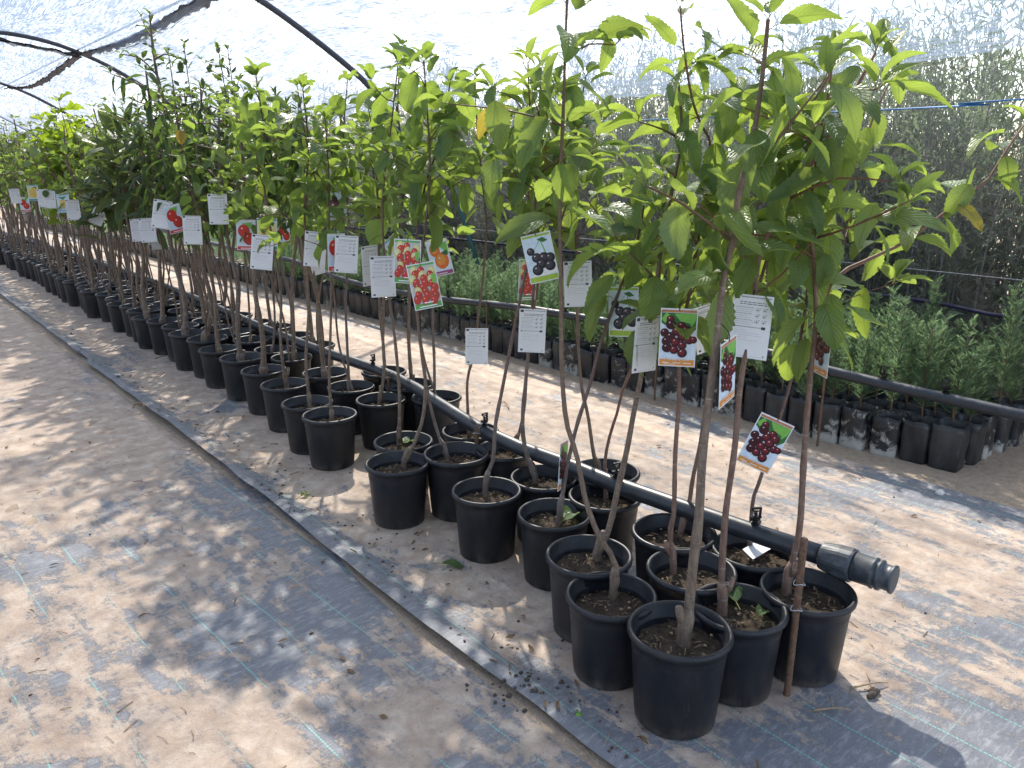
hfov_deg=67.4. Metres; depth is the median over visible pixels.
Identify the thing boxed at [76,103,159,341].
potted tree
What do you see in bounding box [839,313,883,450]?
conifer seedling
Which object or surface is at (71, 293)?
potted tree
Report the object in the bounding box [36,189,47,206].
plant tag
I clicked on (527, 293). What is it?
plant tag
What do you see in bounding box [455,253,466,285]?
conifer seedling
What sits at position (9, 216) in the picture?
potted tree
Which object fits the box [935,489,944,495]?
stone
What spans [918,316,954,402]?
conifer seedling
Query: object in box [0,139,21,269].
potted tree
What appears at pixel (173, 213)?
plant tag
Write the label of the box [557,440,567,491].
plant tag
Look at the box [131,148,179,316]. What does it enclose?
potted tree
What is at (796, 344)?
conifer seedling
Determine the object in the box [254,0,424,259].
tunnel hoop
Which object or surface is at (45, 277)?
potted tree
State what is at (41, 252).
potted tree
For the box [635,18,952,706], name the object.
potted tree
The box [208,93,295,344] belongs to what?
potted tree
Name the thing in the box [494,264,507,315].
conifer seedling
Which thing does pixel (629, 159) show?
bush
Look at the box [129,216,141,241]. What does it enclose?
plant tag
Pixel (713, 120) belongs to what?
bush
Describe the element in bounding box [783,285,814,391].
conifer seedling
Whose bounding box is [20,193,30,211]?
plant tag
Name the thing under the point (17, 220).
potted tree
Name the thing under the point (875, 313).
conifer seedling
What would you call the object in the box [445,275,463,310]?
conifer seedling
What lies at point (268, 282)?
conifer seedling
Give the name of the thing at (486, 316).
stake
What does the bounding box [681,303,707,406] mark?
conifer seedling
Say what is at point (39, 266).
potted tree
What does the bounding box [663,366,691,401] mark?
conifer seedling
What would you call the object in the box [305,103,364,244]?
bush
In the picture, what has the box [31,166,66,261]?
potted tree
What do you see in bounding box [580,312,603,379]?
conifer seedling
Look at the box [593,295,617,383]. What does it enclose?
conifer seedling
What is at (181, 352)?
potted tree
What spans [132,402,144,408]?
rope scrap
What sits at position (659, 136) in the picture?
bush
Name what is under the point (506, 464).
potted tree
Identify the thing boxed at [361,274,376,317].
conifer seedling
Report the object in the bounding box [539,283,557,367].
conifer seedling
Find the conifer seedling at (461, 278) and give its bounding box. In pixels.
[460,276,473,312]
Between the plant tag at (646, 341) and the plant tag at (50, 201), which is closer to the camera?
the plant tag at (646, 341)
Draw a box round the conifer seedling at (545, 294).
[537,280,553,327]
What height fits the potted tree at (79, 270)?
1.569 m
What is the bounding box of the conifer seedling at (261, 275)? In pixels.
[260,269,274,288]
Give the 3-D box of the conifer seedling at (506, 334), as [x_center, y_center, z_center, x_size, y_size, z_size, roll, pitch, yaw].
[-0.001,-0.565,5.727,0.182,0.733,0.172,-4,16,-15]
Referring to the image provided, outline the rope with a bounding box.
[396,98,1023,130]
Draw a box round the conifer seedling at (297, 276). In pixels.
[289,249,303,297]
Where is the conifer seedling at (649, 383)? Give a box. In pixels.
[644,326,670,396]
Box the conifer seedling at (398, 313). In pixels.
[394,283,406,325]
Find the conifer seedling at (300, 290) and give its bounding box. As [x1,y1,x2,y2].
[295,238,303,298]
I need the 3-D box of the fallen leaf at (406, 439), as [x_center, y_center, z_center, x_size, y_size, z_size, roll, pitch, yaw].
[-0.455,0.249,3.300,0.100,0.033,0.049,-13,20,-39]
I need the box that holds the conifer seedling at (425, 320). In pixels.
[420,307,437,333]
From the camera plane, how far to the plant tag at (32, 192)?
7.89 m
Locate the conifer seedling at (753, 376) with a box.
[744,359,767,381]
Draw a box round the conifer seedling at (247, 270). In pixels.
[242,253,250,283]
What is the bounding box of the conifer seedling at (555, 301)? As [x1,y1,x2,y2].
[544,280,564,336]
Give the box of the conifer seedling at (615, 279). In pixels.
[607,270,618,310]
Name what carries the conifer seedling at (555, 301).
on the ground
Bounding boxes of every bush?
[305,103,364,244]
[319,72,369,244]
[341,110,391,255]
[360,108,434,252]
[402,59,483,277]
[420,48,499,256]
[450,93,512,266]
[454,86,528,275]
[464,98,559,300]
[504,54,613,296]
[549,63,615,275]
[562,12,665,282]
[579,52,702,296]
[580,81,614,266]
[616,45,726,281]
[640,23,758,306]
[640,24,750,181]
[693,37,818,202]
[699,27,817,208]
[706,21,859,304]
[761,0,941,359]
[768,0,943,321]
[803,53,906,190]
[831,0,994,334]
[841,8,1023,380]
[842,2,958,312]
[880,0,1023,323]
[897,0,1023,365]
[937,2,1023,396]
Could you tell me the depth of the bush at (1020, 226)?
4.66 m
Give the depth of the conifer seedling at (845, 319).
4.26 m
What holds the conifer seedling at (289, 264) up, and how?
on the ground
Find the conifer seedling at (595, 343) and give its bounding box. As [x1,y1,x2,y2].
[584,315,603,346]
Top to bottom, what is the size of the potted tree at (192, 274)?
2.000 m
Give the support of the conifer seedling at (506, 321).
on the ground
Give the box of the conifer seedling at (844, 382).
[825,312,860,393]
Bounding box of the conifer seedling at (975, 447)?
[954,343,992,465]
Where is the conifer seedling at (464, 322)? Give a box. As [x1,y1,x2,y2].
[460,263,480,342]
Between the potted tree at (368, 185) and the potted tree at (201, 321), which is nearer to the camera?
the potted tree at (368, 185)
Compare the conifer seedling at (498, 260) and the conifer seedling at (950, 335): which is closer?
the conifer seedling at (950, 335)
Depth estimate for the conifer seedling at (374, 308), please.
7.18 m
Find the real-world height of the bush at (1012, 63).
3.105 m
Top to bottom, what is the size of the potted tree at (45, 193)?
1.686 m
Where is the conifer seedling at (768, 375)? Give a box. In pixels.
[756,325,778,377]
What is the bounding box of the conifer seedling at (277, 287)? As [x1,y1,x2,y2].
[275,250,286,292]
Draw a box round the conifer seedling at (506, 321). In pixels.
[496,272,514,322]
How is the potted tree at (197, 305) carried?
on the ground fabric at (944, 699)
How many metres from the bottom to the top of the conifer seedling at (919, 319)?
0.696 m
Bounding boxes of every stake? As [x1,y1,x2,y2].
[386,371,391,391]
[473,425,480,443]
[486,300,487,327]
[653,353,657,400]
[783,537,807,696]
[816,378,825,446]
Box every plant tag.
[8,186,21,203]
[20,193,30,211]
[26,182,37,200]
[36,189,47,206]
[43,189,56,207]
[56,194,68,212]
[65,198,80,219]
[89,207,104,225]
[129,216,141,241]
[138,210,157,242]
[151,198,171,229]
[152,228,161,249]
[163,201,182,233]
[182,208,202,243]
[207,189,228,223]
[236,219,255,249]
[250,231,273,270]
[257,218,277,249]
[277,217,290,243]
[303,227,325,267]
[310,266,324,275]
[327,224,344,271]
[330,191,347,220]
[334,219,358,273]
[361,235,380,286]
[369,246,395,297]
[384,233,398,255]
[394,235,420,283]
[406,258,442,310]
[425,238,453,276]
[465,320,487,363]
[518,259,535,299]
[518,299,546,352]
[521,230,558,284]
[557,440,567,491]
[563,261,591,306]
[608,281,638,336]
[632,315,659,373]
[658,298,697,366]
[695,303,720,354]
[718,324,736,409]
[729,289,773,360]
[736,410,794,474]
[814,333,829,378]
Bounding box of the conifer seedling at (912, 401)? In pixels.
[904,310,943,409]
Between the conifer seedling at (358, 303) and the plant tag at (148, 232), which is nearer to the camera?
the plant tag at (148, 232)
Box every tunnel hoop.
[0,31,237,258]
[0,82,93,132]
[0,117,36,136]
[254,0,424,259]
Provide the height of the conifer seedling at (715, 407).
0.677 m
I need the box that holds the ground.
[0,176,1023,767]
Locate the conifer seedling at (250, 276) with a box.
[246,254,251,283]
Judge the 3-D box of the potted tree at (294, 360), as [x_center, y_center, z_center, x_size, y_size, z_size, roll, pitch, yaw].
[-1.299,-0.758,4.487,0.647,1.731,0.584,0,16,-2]
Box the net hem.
[345,226,1023,320]
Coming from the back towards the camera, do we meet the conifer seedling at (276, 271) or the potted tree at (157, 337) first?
the conifer seedling at (276, 271)
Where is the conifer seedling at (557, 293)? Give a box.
[553,278,563,326]
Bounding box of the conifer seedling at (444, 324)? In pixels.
[439,273,457,338]
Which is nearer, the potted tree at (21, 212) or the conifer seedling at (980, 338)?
the conifer seedling at (980, 338)
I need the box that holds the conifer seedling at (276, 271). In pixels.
[273,250,283,283]
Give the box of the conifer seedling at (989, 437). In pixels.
[962,338,1002,458]
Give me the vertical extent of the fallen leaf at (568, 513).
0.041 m
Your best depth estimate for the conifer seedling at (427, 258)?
7.25 m
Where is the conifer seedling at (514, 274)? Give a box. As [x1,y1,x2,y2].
[508,257,525,326]
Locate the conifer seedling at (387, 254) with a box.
[381,249,392,321]
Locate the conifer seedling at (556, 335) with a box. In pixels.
[555,281,575,337]
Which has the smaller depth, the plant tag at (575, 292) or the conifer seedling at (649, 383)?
the plant tag at (575, 292)
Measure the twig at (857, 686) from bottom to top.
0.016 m
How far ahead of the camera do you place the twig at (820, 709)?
1.97 m
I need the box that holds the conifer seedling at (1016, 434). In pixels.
[993,326,1023,446]
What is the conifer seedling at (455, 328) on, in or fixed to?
on the ground
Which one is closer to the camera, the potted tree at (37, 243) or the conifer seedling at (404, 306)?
the conifer seedling at (404, 306)
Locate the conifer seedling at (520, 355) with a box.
[513,300,536,359]
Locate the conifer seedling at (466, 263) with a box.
[461,248,477,309]
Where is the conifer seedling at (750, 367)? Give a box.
[739,358,761,373]
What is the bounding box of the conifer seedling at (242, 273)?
[240,252,249,281]
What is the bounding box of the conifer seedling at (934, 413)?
[917,310,958,417]
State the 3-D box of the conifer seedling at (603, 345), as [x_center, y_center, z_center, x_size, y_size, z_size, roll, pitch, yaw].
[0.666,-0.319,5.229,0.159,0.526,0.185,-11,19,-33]
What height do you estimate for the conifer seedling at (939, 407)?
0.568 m
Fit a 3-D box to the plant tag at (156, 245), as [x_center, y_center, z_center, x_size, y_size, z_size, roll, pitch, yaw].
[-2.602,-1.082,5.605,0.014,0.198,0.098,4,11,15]
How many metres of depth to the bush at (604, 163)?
8.42 m
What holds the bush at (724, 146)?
on the ground
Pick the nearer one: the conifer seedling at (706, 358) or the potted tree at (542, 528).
the potted tree at (542, 528)
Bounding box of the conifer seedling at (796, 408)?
[787,328,826,436]
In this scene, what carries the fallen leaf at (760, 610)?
on the potted tree at (750, 664)
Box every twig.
[812,697,851,711]
[851,672,887,688]
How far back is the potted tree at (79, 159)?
7.80 m
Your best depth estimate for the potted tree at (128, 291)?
7.10 m
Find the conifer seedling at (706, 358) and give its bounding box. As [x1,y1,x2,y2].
[698,355,709,365]
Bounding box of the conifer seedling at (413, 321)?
[411,260,422,330]
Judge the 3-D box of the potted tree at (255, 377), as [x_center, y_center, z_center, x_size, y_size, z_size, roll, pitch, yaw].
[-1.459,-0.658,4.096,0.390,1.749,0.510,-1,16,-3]
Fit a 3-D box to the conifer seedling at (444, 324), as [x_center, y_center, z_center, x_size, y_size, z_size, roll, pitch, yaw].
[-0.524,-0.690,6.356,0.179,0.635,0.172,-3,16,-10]
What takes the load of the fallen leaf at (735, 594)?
on the potted tree at (750, 664)
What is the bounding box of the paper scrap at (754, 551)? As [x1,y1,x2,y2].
[743,543,769,558]
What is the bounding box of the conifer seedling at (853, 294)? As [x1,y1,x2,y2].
[844,288,858,331]
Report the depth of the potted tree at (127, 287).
7.34 m
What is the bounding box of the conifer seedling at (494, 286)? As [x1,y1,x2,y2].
[487,274,505,320]
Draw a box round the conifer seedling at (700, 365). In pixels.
[692,291,707,368]
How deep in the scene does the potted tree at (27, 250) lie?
10.81 m
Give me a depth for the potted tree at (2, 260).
11.21 m
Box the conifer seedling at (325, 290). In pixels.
[322,250,335,305]
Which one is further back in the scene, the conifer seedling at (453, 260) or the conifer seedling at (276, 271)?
the conifer seedling at (276, 271)
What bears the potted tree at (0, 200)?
on the ground fabric at (944, 699)
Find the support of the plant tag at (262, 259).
attached to the potted tree at (295, 408)
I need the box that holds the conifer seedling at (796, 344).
[778,313,808,382]
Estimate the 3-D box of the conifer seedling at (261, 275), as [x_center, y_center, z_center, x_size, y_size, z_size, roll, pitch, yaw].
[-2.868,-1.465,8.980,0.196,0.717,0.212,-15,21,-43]
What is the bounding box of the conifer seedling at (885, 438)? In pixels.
[869,295,918,457]
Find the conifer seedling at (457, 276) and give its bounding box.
[454,266,467,296]
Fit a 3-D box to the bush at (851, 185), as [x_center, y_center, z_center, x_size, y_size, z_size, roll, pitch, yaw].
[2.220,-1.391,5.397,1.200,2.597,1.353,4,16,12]
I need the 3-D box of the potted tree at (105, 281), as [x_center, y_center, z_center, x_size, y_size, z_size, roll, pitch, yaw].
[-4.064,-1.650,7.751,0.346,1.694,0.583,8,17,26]
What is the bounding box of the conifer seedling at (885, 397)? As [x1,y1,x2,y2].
[874,305,915,402]
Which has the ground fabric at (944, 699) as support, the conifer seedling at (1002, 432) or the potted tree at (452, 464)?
the potted tree at (452, 464)
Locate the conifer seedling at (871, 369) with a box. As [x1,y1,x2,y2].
[849,323,884,398]
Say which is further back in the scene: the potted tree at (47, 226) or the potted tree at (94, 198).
the potted tree at (47, 226)
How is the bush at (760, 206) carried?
on the ground
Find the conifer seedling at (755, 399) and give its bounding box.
[743,315,776,422]
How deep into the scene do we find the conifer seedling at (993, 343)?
3.91 m
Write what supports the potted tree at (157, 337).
on the ground fabric at (944, 699)
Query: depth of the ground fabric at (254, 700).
2.34 m
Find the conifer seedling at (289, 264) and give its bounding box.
[284,244,294,295]
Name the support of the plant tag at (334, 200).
attached to the potted tree at (347, 392)
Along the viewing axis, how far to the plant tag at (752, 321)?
1.91 m
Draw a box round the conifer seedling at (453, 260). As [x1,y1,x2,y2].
[451,253,460,284]
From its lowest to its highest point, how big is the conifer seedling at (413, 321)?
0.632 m
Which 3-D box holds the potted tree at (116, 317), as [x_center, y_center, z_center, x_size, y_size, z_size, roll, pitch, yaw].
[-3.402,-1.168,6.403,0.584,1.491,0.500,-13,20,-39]
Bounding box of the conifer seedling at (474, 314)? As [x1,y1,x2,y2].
[465,271,483,316]
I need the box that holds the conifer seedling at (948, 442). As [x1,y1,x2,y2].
[927,314,986,472]
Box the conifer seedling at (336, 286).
[324,271,343,307]
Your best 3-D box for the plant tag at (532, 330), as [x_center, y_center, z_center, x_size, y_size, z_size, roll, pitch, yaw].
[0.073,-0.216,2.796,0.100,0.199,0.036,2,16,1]
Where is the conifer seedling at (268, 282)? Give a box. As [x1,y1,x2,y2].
[266,260,276,290]
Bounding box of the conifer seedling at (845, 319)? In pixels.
[819,288,851,380]
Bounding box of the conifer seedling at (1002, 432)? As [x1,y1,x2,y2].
[989,276,1023,451]
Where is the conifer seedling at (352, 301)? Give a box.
[349,262,362,312]
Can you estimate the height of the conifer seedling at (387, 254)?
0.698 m
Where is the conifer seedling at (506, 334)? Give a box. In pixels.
[500,260,518,356]
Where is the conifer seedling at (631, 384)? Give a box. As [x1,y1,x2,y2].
[626,315,644,392]
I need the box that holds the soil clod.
[866,687,880,699]
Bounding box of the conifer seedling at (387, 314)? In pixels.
[385,283,401,323]
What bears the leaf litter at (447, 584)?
on the ground fabric at (254, 700)
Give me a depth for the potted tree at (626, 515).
2.61 m
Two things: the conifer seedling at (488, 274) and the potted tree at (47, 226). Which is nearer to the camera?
the conifer seedling at (488, 274)
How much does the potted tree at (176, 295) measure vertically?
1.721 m
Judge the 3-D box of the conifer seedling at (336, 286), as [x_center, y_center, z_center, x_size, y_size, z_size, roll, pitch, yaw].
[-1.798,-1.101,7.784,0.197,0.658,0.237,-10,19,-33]
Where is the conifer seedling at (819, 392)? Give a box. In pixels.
[804,350,837,396]
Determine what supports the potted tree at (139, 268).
on the ground fabric at (944, 699)
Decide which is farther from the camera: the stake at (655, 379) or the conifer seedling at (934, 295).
the stake at (655, 379)
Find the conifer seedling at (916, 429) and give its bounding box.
[898,308,946,464]
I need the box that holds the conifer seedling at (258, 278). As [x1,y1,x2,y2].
[256,269,261,287]
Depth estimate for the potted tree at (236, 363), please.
4.40 m
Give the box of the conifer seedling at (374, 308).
[370,297,384,318]
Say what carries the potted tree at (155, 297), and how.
on the ground fabric at (944, 699)
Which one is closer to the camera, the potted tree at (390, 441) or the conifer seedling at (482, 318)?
the potted tree at (390, 441)
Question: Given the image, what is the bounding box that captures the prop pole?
[448,168,479,269]
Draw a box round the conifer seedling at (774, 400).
[765,297,803,422]
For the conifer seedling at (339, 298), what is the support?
on the ground
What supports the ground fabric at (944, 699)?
on the ground
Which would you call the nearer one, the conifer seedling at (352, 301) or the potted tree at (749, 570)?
the potted tree at (749, 570)
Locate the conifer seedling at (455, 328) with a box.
[449,280,469,340]
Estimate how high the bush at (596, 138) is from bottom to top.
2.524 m
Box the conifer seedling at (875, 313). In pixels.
[860,293,888,361]
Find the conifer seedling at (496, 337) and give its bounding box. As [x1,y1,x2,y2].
[491,270,511,353]
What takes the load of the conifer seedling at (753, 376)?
on the ground
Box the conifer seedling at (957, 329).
[942,317,968,390]
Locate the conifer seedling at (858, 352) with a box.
[842,314,872,388]
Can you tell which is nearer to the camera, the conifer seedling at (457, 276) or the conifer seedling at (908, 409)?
the conifer seedling at (908, 409)
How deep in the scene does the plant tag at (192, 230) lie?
4.36 m
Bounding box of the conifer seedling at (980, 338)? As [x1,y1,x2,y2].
[961,328,993,395]
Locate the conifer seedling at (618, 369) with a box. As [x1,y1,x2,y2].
[611,337,627,387]
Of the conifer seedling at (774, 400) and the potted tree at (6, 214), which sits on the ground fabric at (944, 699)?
the potted tree at (6, 214)
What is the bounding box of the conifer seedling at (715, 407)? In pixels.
[700,348,720,412]
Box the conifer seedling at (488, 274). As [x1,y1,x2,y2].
[475,257,496,316]
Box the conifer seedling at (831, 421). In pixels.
[812,318,853,443]
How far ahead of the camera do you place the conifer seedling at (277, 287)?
8.68 m
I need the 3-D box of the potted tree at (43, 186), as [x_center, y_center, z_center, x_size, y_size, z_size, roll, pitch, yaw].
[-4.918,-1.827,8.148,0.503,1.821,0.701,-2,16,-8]
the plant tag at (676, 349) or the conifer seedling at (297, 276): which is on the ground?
the conifer seedling at (297, 276)
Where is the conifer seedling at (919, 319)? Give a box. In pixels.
[890,303,932,399]
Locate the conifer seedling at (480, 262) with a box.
[474,257,484,311]
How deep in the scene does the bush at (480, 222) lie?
8.43 m
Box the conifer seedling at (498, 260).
[493,247,504,278]
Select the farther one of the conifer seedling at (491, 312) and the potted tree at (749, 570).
the conifer seedling at (491, 312)
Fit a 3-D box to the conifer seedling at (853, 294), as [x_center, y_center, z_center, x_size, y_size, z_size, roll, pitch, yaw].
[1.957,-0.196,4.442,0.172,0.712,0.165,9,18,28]
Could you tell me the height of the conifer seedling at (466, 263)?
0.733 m
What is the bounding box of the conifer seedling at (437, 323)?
[429,277,446,335]
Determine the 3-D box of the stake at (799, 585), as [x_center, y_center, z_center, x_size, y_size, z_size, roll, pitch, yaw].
[0.738,0.618,1.992,0.047,0.479,0.031,-13,20,-39]
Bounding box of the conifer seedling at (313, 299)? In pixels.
[310,275,319,302]
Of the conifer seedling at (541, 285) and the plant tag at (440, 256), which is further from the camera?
the conifer seedling at (541, 285)
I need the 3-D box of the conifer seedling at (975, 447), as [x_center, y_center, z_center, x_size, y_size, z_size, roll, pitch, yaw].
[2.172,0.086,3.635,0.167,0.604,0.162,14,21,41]
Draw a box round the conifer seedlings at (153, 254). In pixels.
[22,203,248,280]
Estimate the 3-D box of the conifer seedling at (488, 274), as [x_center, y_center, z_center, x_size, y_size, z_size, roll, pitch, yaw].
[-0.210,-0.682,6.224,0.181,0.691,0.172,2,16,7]
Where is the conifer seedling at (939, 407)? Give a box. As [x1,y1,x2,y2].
[933,338,971,415]
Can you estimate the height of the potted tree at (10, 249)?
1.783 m
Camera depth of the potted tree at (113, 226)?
6.29 m
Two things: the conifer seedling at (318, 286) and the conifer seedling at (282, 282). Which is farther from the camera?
the conifer seedling at (282, 282)
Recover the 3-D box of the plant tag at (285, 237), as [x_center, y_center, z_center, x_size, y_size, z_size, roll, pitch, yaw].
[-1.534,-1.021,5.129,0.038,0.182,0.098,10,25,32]
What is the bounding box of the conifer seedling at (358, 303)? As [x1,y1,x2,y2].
[352,252,370,315]
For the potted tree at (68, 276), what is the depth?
7.70 m
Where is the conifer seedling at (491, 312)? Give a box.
[479,280,500,349]
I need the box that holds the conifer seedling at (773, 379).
[760,327,788,388]
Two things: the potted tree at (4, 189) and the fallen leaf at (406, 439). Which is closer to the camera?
the fallen leaf at (406, 439)
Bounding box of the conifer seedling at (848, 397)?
[833,310,862,401]
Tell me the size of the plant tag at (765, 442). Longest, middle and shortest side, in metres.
0.175 x 0.142 x 0.100 m
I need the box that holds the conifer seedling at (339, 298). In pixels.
[334,273,348,309]
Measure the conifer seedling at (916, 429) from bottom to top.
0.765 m
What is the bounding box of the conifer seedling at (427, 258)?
[423,244,428,261]
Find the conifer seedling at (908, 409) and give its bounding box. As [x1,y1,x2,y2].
[887,311,924,415]
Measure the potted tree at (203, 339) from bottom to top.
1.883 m
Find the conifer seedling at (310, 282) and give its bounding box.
[302,276,316,300]
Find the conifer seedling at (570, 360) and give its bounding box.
[564,307,588,375]
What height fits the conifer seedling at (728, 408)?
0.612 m
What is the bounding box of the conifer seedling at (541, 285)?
[537,281,545,306]
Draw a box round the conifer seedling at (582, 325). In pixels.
[568,307,585,339]
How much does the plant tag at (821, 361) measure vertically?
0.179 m
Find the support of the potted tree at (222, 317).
on the ground fabric at (944, 699)
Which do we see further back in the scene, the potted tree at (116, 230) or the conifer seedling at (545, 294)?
the potted tree at (116, 230)
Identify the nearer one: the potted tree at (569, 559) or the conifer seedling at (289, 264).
the potted tree at (569, 559)
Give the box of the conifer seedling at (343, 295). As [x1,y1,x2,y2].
[340,273,356,311]
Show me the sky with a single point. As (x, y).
(989, 5)
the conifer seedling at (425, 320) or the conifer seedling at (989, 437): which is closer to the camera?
the conifer seedling at (989, 437)
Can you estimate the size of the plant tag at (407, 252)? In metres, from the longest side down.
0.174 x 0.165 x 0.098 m
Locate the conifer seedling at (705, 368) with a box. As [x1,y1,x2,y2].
[701,302,727,370]
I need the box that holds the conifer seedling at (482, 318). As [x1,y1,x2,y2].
[468,264,491,327]
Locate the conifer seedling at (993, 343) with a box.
[978,322,1005,402]
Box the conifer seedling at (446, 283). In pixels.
[438,266,454,308]
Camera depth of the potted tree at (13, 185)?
9.93 m
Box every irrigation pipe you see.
[0,206,1023,421]
[2,232,899,593]
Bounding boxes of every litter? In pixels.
[0,330,996,767]
[7,308,980,767]
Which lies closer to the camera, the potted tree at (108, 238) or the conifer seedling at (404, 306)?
the conifer seedling at (404, 306)
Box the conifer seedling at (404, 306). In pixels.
[402,284,413,328]
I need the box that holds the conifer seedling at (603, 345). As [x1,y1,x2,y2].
[597,306,617,348]
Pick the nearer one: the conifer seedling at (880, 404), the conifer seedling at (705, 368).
the conifer seedling at (880, 404)
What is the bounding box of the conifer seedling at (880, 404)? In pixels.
[862,283,908,409]
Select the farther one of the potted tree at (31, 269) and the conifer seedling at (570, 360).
the potted tree at (31, 269)
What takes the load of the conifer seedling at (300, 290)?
on the ground
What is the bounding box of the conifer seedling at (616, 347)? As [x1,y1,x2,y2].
[611,337,625,353]
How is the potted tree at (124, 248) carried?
on the ground fabric at (944, 699)
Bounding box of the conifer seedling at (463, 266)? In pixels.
[458,254,468,296]
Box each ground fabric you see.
[0,217,1023,767]
[0,294,591,767]
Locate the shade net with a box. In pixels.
[0,0,1023,394]
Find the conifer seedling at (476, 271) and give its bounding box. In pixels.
[469,257,478,291]
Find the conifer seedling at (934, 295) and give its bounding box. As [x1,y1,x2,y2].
[913,272,946,367]
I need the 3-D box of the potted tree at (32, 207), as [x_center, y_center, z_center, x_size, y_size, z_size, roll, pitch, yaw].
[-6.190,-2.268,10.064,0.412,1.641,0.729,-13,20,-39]
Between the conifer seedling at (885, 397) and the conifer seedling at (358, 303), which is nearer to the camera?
the conifer seedling at (885, 397)
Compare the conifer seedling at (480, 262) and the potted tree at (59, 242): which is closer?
the conifer seedling at (480, 262)
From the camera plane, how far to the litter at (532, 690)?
2.29 m
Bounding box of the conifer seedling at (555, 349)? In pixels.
[550,308,574,370]
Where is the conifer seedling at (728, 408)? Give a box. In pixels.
[717,357,752,417]
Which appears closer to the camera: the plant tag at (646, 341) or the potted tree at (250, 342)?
the plant tag at (646, 341)
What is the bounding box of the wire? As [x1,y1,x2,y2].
[427,225,1022,280]
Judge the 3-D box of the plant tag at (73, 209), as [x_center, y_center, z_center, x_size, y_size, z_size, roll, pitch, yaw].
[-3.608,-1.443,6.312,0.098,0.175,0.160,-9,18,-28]
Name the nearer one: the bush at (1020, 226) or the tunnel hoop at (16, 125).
the bush at (1020, 226)
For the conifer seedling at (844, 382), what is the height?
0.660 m
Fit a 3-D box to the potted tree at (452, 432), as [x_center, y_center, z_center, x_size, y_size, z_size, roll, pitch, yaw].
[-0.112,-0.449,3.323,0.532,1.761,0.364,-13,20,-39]
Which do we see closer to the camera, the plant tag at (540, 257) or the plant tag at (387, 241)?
the plant tag at (540, 257)
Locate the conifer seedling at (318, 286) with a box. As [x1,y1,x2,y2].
[316,267,329,303]
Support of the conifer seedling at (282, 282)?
on the ground
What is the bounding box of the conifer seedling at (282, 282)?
[279,249,290,294]
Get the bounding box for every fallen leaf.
[398,436,413,445]
[440,559,463,568]
[559,505,578,523]
[728,585,742,609]
[754,604,768,621]
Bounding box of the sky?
[0,0,1023,166]
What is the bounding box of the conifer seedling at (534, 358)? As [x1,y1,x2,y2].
[526,299,548,363]
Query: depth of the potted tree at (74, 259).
9.79 m
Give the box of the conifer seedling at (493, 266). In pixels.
[488,251,500,292]
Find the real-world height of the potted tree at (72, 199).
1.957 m
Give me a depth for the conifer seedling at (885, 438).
3.71 m
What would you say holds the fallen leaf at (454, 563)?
on the ground fabric at (944, 699)
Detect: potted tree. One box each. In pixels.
[0,114,56,292]
[0,120,28,245]
[0,125,35,256]
[0,128,35,276]
[0,128,45,254]
[0,131,16,239]
[0,131,44,252]
[0,137,7,239]
[0,138,56,256]
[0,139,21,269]
[0,140,34,248]
[0,140,55,283]
[0,146,18,249]
[0,154,28,271]
[0,155,42,278]
[0,158,21,267]
[0,161,15,241]
[0,185,9,264]
[0,195,27,243]
[1,143,64,269]
[1,148,34,251]
[1,149,15,243]
[3,152,47,281]
[4,143,55,260]
[5,148,34,247]
[9,122,67,295]
[10,121,78,298]
[13,149,53,256]
[17,121,78,270]
[19,106,90,302]
[21,155,86,269]
[22,131,106,312]
[23,136,57,286]
[23,138,88,306]
[28,114,125,321]
[30,91,102,308]
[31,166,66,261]
[39,133,48,249]
[41,122,72,259]
[42,118,101,278]
[43,131,100,275]
[46,116,96,262]
[46,127,108,280]
[47,115,101,271]
[50,173,75,264]
[51,120,107,317]
[55,194,79,262]
[59,156,137,331]
[63,103,127,290]
[67,133,125,283]
[67,158,84,272]
[74,122,110,271]
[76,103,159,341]
[76,110,138,324]
[76,136,139,290]
[77,138,134,279]
[78,102,152,302]
[79,135,114,272]
[79,161,149,294]
[86,144,152,336]
[89,137,149,285]
[91,101,166,348]
[94,93,171,295]
[95,64,204,370]
[103,128,122,276]
[110,80,216,316]
[110,136,155,288]
[115,116,175,302]
[116,8,226,328]
[118,129,179,354]
[120,107,212,361]
[129,109,222,321]
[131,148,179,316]
[137,91,220,311]
[146,77,229,378]
[146,133,236,388]
[149,38,231,333]
[158,132,190,300]
[162,94,260,400]
[170,133,254,344]
[171,87,223,306]
[187,122,229,316]
[188,86,286,415]
[190,41,275,351]
[195,44,267,334]
[204,121,252,323]
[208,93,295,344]
[209,96,335,377]
[225,57,340,432]
[227,74,335,454]
[227,93,346,396]
[229,104,309,349]
[232,85,361,368]
[244,103,319,363]
[257,106,363,470]
[281,70,380,434]
[330,80,424,450]
[334,109,406,392]
[335,66,489,521]
[337,47,439,494]
[358,93,475,445]
[363,41,481,529]
[381,33,433,430]
[413,0,657,690]
[431,64,526,443]
[447,36,596,541]
[451,44,631,563]
[460,104,568,479]
[495,55,640,498]
[517,152,701,590]
[545,51,728,642]
[568,145,704,553]
[602,0,863,739]
[622,0,812,607]
[631,46,826,583]
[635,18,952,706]
[695,22,1023,687]
[711,91,936,586]
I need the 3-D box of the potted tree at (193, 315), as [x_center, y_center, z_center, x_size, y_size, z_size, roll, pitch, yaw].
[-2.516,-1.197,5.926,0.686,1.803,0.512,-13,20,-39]
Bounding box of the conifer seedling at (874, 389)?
[868,325,893,393]
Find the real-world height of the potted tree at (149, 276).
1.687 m
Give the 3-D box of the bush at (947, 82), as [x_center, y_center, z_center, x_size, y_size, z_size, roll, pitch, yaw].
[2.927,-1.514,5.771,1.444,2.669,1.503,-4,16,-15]
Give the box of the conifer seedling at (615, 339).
[597,278,619,340]

